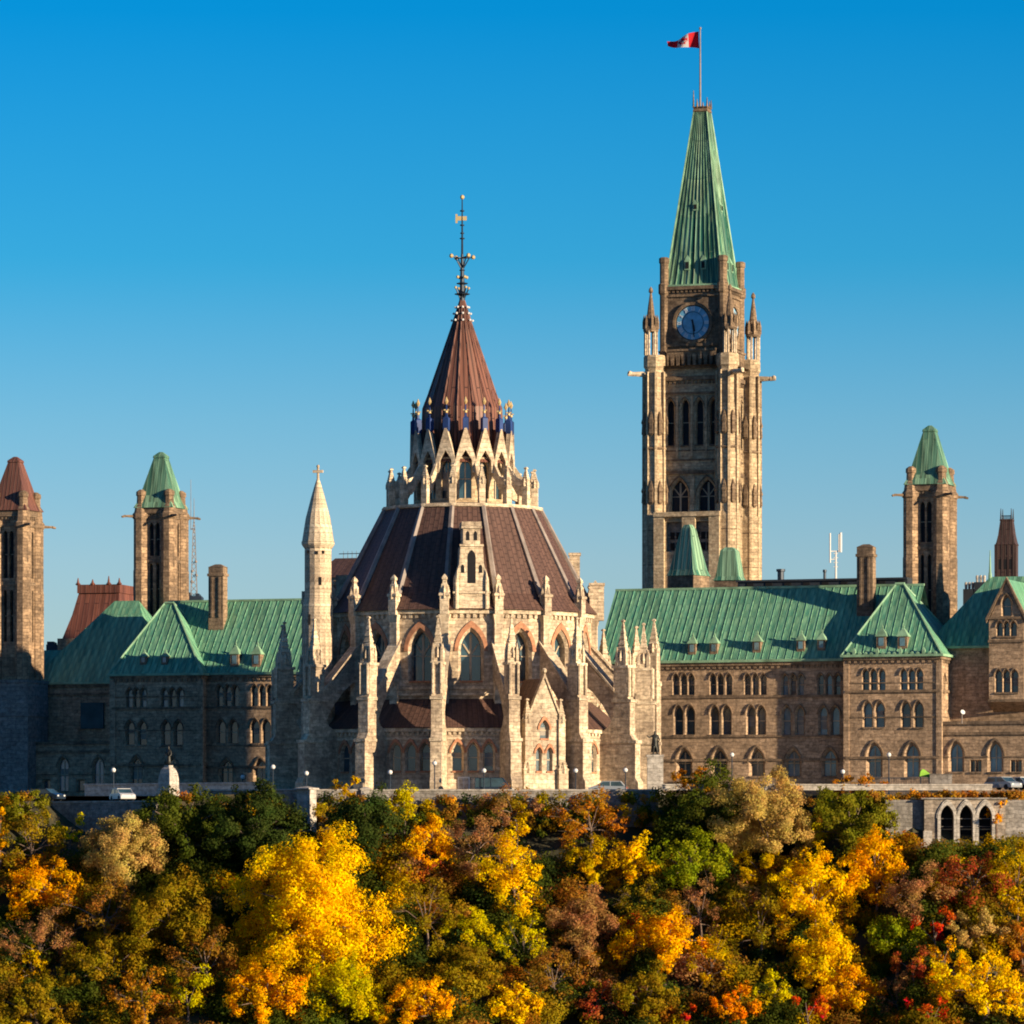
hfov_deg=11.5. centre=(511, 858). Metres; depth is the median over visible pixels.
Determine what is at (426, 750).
lower window
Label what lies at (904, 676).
window
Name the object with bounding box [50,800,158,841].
retaining wall
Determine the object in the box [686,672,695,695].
window
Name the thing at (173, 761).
window
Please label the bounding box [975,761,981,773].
window
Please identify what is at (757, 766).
window
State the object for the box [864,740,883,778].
window
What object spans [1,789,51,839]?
leafy shrub
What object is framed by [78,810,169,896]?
willow tree
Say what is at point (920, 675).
window
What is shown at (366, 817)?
evergreen shrub
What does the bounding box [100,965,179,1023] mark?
oak tree
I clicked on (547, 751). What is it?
porch window
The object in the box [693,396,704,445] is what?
lancet window
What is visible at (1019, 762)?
window
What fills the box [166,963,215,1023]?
leafy shrub
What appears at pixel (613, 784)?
parked car
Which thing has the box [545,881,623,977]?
beech tree
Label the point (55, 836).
oak tree
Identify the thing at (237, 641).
parliament wing
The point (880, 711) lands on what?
window
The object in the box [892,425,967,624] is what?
square tower
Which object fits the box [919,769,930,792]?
sunshade
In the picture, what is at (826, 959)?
maple tree
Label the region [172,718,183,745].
window
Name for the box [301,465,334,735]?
stair turret
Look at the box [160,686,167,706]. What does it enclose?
window
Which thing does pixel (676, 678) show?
window
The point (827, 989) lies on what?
maple tree
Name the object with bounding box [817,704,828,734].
window
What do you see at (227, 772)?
window
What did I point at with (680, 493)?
lancet window
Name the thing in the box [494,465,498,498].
lantern window
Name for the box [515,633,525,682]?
drum window
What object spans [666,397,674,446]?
lancet window
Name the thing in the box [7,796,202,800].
terrace
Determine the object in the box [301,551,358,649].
link building
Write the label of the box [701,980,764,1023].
maple tree
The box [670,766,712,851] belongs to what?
maple tree
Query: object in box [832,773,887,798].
leafy shrub
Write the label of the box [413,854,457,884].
leafy shrub
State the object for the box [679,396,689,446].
lancet window
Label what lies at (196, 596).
lattice mast
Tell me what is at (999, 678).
window
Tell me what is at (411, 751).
lower window
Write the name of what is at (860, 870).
maple tree
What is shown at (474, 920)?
maple tree
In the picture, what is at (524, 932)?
birch tree
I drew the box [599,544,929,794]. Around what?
parliament wing
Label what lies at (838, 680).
window
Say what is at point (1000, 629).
window
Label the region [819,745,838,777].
window
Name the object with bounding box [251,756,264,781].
window
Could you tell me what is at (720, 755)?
window
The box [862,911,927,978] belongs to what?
leafy shrub
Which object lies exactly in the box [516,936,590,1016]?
oak tree
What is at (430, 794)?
parapet
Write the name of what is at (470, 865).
maple tree
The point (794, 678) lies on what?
window
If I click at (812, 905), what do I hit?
maple tree
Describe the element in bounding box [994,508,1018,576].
mansard tower
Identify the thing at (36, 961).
birch tree
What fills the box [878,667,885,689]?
window
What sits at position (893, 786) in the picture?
parapet
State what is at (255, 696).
window
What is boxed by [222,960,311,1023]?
maple tree
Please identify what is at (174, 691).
window
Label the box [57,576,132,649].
distant building
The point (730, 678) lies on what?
window
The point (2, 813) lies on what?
maple tree
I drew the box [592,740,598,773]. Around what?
lower window
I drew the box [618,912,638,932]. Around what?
leafy shrub
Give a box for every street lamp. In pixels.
[111,766,115,788]
[271,764,274,787]
[304,770,308,785]
[388,769,391,788]
[432,760,436,788]
[482,767,485,788]
[573,767,577,788]
[623,766,627,788]
[730,752,733,780]
[887,752,890,793]
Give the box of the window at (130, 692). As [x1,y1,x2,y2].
[125,686,133,706]
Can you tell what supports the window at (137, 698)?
in the pavilion at (158, 673)
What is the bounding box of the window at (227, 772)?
[217,756,234,781]
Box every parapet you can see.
[205,786,318,831]
[316,787,657,826]
[662,784,992,789]
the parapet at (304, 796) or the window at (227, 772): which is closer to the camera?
the parapet at (304, 796)
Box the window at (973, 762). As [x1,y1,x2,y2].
[969,761,974,773]
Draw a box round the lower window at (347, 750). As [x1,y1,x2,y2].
[338,739,349,772]
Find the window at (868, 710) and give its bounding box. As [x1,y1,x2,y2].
[861,699,873,728]
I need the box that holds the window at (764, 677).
[759,672,767,694]
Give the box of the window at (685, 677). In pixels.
[679,672,687,695]
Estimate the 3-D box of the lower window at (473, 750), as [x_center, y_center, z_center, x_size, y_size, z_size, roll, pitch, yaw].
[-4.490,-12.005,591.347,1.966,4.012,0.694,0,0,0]
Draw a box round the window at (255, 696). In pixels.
[250,683,257,705]
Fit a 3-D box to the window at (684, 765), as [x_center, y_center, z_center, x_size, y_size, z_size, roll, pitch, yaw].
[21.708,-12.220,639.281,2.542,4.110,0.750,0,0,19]
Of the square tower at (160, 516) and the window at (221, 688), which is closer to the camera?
the window at (221, 688)
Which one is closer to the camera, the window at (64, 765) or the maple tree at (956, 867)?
the maple tree at (956, 867)
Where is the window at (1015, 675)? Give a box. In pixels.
[1009,667,1018,693]
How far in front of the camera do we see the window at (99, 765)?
664.30 m
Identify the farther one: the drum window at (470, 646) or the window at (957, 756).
the window at (957, 756)
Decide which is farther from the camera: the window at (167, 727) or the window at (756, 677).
the window at (167, 727)
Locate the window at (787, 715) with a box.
[780,703,791,735]
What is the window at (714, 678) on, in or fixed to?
in the parliament wing at (751, 675)
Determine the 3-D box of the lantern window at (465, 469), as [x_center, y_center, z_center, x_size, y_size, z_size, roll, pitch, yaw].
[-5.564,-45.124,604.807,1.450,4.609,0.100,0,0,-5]
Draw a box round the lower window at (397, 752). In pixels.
[388,738,402,772]
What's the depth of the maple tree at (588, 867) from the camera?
566.34 m
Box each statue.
[165,746,171,763]
[647,731,659,754]
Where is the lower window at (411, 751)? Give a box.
[402,738,417,772]
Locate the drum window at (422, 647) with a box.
[409,632,430,682]
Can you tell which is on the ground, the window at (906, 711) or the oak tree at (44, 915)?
the oak tree at (44, 915)
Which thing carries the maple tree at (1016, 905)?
on the ground
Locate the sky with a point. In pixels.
(229, 232)
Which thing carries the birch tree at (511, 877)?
on the ground
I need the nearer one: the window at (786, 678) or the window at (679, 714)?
the window at (786, 678)
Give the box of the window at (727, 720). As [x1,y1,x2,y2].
[720,703,732,735]
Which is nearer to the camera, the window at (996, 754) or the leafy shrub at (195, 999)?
the leafy shrub at (195, 999)
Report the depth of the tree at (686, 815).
569.90 m
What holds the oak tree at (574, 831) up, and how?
on the ground
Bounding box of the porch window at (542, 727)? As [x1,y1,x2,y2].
[538,716,551,739]
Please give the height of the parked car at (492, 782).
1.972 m
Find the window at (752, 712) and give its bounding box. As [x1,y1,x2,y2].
[745,703,756,735]
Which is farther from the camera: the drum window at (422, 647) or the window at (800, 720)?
the window at (800, 720)
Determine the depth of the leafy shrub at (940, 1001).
541.54 m
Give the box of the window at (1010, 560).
[1009,559,1011,568]
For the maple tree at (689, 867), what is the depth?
564.06 m
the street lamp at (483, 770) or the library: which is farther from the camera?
the library
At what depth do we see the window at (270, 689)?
657.85 m
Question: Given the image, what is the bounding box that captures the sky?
[0,0,1023,650]
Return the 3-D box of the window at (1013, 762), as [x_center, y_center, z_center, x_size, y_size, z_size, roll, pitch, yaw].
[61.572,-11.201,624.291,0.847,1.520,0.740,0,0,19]
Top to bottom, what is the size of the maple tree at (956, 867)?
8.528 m
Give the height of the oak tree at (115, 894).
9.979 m
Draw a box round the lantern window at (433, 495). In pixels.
[429,462,435,498]
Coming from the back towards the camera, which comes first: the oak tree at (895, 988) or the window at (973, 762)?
the window at (973, 762)
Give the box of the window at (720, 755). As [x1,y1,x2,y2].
[710,745,728,777]
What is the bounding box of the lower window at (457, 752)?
[449,738,465,772]
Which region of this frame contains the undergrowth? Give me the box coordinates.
[0,788,1023,1023]
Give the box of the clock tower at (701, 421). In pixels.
[627,90,775,588]
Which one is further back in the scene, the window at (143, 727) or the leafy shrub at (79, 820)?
the window at (143, 727)
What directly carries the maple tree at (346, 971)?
on the ground
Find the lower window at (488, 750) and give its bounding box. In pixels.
[481,738,496,772]
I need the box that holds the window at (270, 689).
[265,683,272,702]
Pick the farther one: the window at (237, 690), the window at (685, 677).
the window at (237, 690)
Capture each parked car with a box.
[25,788,65,800]
[109,788,135,800]
[474,777,513,788]
[588,781,627,788]
[984,777,1021,789]
[1008,777,1023,789]
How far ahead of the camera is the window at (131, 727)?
662.04 m
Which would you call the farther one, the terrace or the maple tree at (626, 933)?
the terrace
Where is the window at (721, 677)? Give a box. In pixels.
[716,672,723,695]
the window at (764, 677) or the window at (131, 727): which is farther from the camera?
the window at (131, 727)
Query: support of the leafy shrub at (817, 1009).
on the ground
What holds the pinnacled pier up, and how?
on the terrace
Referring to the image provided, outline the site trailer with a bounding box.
[928,774,952,793]
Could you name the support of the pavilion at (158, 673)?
on the terrace
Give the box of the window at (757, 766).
[747,745,766,777]
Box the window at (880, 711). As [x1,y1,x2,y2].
[873,699,885,728]
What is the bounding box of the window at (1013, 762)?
[1010,761,1015,773]
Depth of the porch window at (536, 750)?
590.84 m
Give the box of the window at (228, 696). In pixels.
[223,683,230,706]
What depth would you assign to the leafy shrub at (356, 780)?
576.27 m
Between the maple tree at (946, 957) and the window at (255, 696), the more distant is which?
the window at (255, 696)
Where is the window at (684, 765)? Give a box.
[674,745,693,777]
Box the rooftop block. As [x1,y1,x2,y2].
[46,641,56,649]
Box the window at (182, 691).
[176,686,183,705]
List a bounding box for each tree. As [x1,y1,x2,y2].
[0,807,12,873]
[0,808,67,884]
[0,906,75,973]
[0,973,82,1023]
[4,854,92,920]
[12,944,50,984]
[48,872,136,951]
[53,929,150,992]
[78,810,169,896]
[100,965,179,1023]
[121,863,225,971]
[161,924,240,1004]
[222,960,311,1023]
[223,820,418,983]
[299,947,385,1023]
[371,975,471,1023]
[380,877,466,957]
[382,779,421,835]
[393,812,456,877]
[432,812,516,883]
[435,944,505,1002]
[438,905,503,951]
[472,782,552,838]
[474,817,546,923]
[482,981,546,1023]
[489,907,547,967]
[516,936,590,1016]
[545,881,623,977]
[551,784,628,852]
[556,834,622,897]
[573,979,627,1020]
[601,829,662,901]
[607,903,713,985]
[607,917,648,982]
[611,959,680,1023]
[613,877,668,920]
[647,826,733,905]
[649,757,756,861]
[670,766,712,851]
[671,872,723,937]
[685,934,737,996]
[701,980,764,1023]
[703,764,816,889]
[719,879,791,967]
[727,848,801,898]
[751,968,791,1009]
[766,840,859,941]
[780,922,860,990]
[792,785,899,855]
[804,962,887,1023]
[836,823,909,923]
[867,969,915,1016]
[880,859,959,930]
[909,934,965,982]
[925,947,1023,1021]
[931,851,1015,917]
[946,906,1010,967]
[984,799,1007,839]
[986,839,1023,935]
[996,914,1023,970]
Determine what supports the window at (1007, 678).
in the gabled range at (981, 631)
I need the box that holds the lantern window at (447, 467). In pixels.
[442,462,451,497]
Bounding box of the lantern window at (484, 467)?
[479,462,486,498]
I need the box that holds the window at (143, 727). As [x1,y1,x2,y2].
[136,718,147,745]
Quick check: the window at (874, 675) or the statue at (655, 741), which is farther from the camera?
the window at (874, 675)
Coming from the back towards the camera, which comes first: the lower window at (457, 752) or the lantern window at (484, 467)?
the lantern window at (484, 467)
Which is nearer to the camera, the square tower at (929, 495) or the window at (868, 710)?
the window at (868, 710)
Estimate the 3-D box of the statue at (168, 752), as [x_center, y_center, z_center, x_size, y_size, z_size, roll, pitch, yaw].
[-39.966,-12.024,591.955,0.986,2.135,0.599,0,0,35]
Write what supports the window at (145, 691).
in the pavilion at (158, 673)
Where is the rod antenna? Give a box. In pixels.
[829,533,841,577]
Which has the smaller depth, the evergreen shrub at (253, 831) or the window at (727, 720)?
the evergreen shrub at (253, 831)
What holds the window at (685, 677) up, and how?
in the parliament wing at (751, 675)
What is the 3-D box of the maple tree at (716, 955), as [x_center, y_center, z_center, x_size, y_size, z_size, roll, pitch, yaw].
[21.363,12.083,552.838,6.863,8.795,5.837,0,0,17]
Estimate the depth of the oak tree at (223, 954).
550.71 m
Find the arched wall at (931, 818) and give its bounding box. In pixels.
[885,798,1023,847]
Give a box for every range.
[35,741,109,795]
[44,601,151,741]
[938,551,1023,720]
[943,721,1023,793]
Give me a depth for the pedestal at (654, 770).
589.08 m
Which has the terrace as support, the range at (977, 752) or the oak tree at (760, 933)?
the range at (977, 752)
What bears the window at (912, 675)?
in the pavilion at (897, 655)
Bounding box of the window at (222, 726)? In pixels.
[215,717,226,744]
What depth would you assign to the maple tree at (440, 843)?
565.23 m
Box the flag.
[667,32,698,47]
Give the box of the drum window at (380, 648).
[376,635,384,662]
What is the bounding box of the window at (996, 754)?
[985,738,1004,773]
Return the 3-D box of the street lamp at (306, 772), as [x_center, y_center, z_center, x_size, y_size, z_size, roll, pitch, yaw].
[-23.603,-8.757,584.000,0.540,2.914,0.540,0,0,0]
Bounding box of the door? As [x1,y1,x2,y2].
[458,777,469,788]
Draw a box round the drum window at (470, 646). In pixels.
[460,631,482,682]
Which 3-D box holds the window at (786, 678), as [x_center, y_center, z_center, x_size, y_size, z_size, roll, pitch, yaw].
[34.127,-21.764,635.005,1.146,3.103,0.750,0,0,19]
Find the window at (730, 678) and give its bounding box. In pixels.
[724,672,732,695]
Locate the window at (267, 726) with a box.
[260,717,270,743]
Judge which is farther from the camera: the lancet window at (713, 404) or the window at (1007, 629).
the lancet window at (713, 404)
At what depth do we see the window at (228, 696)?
659.78 m
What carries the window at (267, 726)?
in the parliament wing at (237, 641)
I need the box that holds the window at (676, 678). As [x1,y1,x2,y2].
[671,672,678,695]
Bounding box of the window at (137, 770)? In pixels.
[128,753,143,782]
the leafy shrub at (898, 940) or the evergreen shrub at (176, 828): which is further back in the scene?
the evergreen shrub at (176, 828)
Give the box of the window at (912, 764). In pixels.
[902,740,921,778]
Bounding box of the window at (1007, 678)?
[1001,667,1010,693]
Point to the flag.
(690, 39)
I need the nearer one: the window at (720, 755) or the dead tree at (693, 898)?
the dead tree at (693, 898)
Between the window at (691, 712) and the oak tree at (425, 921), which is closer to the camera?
the oak tree at (425, 921)
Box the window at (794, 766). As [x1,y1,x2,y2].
[783,745,802,777]
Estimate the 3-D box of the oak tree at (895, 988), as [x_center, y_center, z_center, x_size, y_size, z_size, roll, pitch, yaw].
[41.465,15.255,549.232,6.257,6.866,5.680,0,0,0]
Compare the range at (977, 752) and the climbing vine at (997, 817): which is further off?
the range at (977, 752)
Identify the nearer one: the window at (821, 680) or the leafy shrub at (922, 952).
the leafy shrub at (922, 952)
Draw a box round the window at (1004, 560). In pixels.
[1003,559,1006,568]
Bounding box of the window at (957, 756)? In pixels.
[946,738,965,773]
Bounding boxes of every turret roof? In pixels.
[666,524,709,587]
[713,547,745,586]
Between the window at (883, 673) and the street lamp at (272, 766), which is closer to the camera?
the street lamp at (272, 766)
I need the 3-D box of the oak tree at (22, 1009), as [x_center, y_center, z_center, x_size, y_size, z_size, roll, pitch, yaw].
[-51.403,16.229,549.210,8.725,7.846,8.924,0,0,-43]
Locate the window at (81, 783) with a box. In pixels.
[76,781,84,791]
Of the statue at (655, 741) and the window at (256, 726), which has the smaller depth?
the statue at (655, 741)
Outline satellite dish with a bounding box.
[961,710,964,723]
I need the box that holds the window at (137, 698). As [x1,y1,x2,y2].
[132,686,139,706]
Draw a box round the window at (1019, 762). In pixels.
[1015,761,1021,773]
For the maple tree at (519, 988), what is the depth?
545.80 m
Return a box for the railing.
[864,778,928,793]
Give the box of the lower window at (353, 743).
[350,741,354,772]
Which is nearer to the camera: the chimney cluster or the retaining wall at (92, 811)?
the retaining wall at (92, 811)
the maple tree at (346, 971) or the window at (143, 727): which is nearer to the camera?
the maple tree at (346, 971)
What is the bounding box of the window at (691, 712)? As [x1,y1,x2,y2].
[684,704,695,735]
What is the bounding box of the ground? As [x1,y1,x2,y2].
[0,794,1023,1023]
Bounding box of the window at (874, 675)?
[869,667,877,689]
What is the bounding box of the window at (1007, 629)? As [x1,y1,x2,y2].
[1002,619,1010,637]
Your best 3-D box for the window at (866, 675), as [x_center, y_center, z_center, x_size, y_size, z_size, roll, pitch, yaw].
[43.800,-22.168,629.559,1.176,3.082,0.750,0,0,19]
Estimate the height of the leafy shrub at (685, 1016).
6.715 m
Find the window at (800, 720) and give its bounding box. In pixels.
[794,703,805,734]
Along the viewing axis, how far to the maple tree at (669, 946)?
553.83 m
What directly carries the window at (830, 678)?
in the parliament wing at (751, 675)
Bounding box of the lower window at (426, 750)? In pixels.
[417,738,429,772]
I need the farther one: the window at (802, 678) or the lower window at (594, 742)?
the window at (802, 678)
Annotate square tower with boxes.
[0,457,55,795]
[121,452,200,616]
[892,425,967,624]
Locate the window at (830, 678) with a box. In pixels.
[824,672,832,694]
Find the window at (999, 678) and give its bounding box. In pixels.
[993,667,1002,693]
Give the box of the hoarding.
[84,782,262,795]
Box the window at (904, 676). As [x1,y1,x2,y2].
[899,667,907,689]
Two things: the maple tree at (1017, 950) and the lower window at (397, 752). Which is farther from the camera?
the lower window at (397, 752)
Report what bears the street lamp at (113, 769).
on the terrace
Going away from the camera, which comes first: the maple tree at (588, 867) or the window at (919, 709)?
the maple tree at (588, 867)
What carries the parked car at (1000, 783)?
on the ground
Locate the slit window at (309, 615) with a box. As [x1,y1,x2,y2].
[308,614,310,624]
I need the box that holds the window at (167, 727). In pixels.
[160,718,171,745]
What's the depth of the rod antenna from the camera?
659.83 m
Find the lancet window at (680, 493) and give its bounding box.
[668,475,689,511]
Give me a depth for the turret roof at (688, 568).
692.09 m
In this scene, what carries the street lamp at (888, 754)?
on the terrace
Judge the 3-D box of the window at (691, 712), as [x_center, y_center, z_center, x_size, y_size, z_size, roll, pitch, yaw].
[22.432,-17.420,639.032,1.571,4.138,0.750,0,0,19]
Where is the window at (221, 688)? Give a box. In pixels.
[215,683,222,706]
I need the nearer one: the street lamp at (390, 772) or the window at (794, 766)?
the street lamp at (390, 772)
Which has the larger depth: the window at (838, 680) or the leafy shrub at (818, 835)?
the window at (838, 680)
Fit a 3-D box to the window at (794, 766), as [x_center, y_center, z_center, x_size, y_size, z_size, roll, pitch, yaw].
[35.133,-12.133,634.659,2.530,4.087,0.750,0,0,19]
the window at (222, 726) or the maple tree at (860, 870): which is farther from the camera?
the window at (222, 726)
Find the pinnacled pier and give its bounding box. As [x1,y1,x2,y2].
[648,619,661,754]
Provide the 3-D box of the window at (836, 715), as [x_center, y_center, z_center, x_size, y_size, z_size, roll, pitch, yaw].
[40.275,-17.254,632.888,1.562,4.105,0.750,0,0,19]
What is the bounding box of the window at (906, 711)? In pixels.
[899,699,911,728]
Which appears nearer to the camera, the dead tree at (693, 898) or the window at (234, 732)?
the dead tree at (693, 898)
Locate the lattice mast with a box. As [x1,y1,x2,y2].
[189,514,203,599]
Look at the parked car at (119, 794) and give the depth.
581.51 m
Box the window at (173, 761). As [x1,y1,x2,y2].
[163,754,179,770]
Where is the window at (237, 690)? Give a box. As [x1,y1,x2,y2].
[231,683,239,705]
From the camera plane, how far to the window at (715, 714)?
638.39 m
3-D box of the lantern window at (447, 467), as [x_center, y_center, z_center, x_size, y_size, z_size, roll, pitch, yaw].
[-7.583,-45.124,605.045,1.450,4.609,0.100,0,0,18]
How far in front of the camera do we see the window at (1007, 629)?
627.42 m
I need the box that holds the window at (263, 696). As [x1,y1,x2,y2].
[258,683,266,705]
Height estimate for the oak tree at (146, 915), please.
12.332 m
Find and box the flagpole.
[699,27,700,105]
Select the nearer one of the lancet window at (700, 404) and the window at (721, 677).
the window at (721, 677)
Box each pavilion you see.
[106,602,209,782]
[840,582,954,793]
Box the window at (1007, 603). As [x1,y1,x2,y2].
[1000,593,1012,616]
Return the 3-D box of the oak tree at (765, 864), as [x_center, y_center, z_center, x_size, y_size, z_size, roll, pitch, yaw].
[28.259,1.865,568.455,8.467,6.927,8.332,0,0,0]
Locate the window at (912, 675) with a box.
[907,667,915,689]
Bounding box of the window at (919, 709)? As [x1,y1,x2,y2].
[912,699,924,728]
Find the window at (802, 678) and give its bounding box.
[796,672,804,694]
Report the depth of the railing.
587.97 m
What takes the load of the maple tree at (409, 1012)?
on the ground
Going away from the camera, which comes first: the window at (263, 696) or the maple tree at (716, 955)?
the maple tree at (716, 955)
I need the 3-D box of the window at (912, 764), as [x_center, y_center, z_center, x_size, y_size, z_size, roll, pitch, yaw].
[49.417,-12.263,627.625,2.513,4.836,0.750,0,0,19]
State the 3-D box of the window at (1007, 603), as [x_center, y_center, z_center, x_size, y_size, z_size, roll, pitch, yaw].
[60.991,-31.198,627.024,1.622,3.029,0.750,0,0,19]
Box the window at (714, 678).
[708,672,716,695]
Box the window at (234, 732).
[227,717,238,744]
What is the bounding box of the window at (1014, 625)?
[1009,619,1017,637]
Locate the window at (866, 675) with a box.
[861,667,869,689]
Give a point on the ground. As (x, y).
(549, 841)
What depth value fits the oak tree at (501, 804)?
573.48 m
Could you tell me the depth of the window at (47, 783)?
666.90 m
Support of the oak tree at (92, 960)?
on the ground
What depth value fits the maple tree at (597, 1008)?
548.45 m
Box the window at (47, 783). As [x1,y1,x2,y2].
[45,781,49,788]
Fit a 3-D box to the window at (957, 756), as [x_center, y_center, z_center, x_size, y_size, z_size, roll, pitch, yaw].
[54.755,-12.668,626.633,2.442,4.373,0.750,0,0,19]
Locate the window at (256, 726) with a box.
[249,717,259,743]
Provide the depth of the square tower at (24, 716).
666.08 m
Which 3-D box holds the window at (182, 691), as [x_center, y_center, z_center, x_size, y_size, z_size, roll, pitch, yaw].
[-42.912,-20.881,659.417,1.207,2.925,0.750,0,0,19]
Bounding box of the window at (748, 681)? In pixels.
[743,672,751,694]
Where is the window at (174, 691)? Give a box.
[168,686,175,706]
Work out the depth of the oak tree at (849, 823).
568.22 m
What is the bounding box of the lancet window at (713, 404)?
[708,395,717,445]
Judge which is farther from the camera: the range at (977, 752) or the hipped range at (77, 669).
the hipped range at (77, 669)
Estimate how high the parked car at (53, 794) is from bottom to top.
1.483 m
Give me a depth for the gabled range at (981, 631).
630.07 m
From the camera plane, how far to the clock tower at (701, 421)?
715.59 m
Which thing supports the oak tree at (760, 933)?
on the ground
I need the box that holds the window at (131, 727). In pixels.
[124,718,134,745]
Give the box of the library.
[263,195,661,788]
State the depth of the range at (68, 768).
665.07 m
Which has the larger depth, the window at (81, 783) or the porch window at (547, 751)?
the window at (81, 783)
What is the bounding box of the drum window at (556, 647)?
[553,638,559,658]
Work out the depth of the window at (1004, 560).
768.63 m
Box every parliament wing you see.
[168,564,301,781]
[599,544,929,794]
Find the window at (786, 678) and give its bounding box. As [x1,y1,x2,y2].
[780,672,788,694]
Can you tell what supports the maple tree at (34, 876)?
on the ground
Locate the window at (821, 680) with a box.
[816,672,824,694]
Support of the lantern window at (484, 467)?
in the library
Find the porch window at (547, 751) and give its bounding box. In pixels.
[545,743,554,772]
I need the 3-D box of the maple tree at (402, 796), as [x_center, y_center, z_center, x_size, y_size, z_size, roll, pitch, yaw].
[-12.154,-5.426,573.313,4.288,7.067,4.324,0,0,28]
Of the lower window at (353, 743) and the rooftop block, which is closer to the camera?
the lower window at (353, 743)
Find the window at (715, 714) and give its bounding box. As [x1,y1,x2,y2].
[708,703,719,735]
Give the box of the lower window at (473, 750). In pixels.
[466,738,481,772]
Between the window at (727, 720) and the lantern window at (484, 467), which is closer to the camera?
the lantern window at (484, 467)
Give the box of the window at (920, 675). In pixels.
[915,667,923,689]
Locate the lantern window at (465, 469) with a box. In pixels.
[459,462,470,497]
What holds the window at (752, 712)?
in the parliament wing at (751, 675)
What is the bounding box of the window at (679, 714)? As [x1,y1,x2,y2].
[672,703,683,735]
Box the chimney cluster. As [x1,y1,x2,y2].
[963,575,985,604]
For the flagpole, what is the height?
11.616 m
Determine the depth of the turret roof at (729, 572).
683.83 m
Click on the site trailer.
(940, 778)
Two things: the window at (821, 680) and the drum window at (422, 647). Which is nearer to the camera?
the drum window at (422, 647)
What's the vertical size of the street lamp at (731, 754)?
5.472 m
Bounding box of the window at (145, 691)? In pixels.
[138,686,146,706]
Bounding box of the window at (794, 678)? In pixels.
[789,672,796,694]
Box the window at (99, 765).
[90,754,104,783]
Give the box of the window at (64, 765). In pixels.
[55,754,69,791]
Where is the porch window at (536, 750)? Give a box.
[534,743,544,772]
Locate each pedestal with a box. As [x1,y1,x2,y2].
[157,765,179,795]
[646,755,664,794]
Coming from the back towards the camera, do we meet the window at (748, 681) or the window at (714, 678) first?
the window at (714, 678)
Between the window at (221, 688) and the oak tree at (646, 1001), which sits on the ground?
the oak tree at (646, 1001)
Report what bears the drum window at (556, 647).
in the library
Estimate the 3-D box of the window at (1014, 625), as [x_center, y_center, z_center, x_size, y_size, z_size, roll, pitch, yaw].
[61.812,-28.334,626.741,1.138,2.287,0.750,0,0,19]
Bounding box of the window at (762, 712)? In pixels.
[755,704,766,735]
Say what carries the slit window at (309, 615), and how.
in the stair turret
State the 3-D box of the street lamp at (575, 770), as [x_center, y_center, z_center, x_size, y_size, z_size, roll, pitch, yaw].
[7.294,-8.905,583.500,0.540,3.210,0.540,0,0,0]
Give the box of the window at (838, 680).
[833,672,841,693]
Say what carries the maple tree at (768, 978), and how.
on the ground
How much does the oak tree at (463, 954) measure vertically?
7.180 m
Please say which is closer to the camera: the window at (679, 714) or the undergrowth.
the undergrowth
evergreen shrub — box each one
[129,782,241,862]
[196,777,315,889]
[318,782,412,872]
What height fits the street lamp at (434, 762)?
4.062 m
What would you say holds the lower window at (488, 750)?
in the library
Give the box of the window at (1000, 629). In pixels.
[995,619,1003,637]
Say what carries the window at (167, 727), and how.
in the pavilion at (158, 673)
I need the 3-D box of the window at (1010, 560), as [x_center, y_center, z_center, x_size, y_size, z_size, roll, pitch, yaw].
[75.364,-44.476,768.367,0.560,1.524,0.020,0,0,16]
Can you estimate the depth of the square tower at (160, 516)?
678.16 m
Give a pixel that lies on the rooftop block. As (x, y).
(51, 645)
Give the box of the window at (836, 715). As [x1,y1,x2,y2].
[829,703,840,734]
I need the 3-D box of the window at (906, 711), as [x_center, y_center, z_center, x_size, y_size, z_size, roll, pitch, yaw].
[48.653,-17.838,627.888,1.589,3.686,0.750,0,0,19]
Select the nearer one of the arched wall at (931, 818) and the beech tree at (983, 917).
the beech tree at (983, 917)
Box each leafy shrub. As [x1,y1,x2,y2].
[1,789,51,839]
[50,812,85,854]
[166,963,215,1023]
[329,774,360,798]
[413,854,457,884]
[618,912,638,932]
[666,1003,696,1022]
[791,994,830,1023]
[794,799,831,856]
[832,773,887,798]
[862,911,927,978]
[890,944,930,1004]
[903,993,950,1023]
[910,905,955,950]
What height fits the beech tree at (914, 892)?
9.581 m
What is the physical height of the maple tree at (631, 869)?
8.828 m
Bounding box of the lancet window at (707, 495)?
[695,475,714,510]
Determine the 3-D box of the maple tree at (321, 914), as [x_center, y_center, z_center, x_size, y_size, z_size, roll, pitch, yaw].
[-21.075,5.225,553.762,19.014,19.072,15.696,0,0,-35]
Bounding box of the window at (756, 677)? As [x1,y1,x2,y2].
[751,672,759,694]
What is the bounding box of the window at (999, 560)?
[998,559,1000,568]

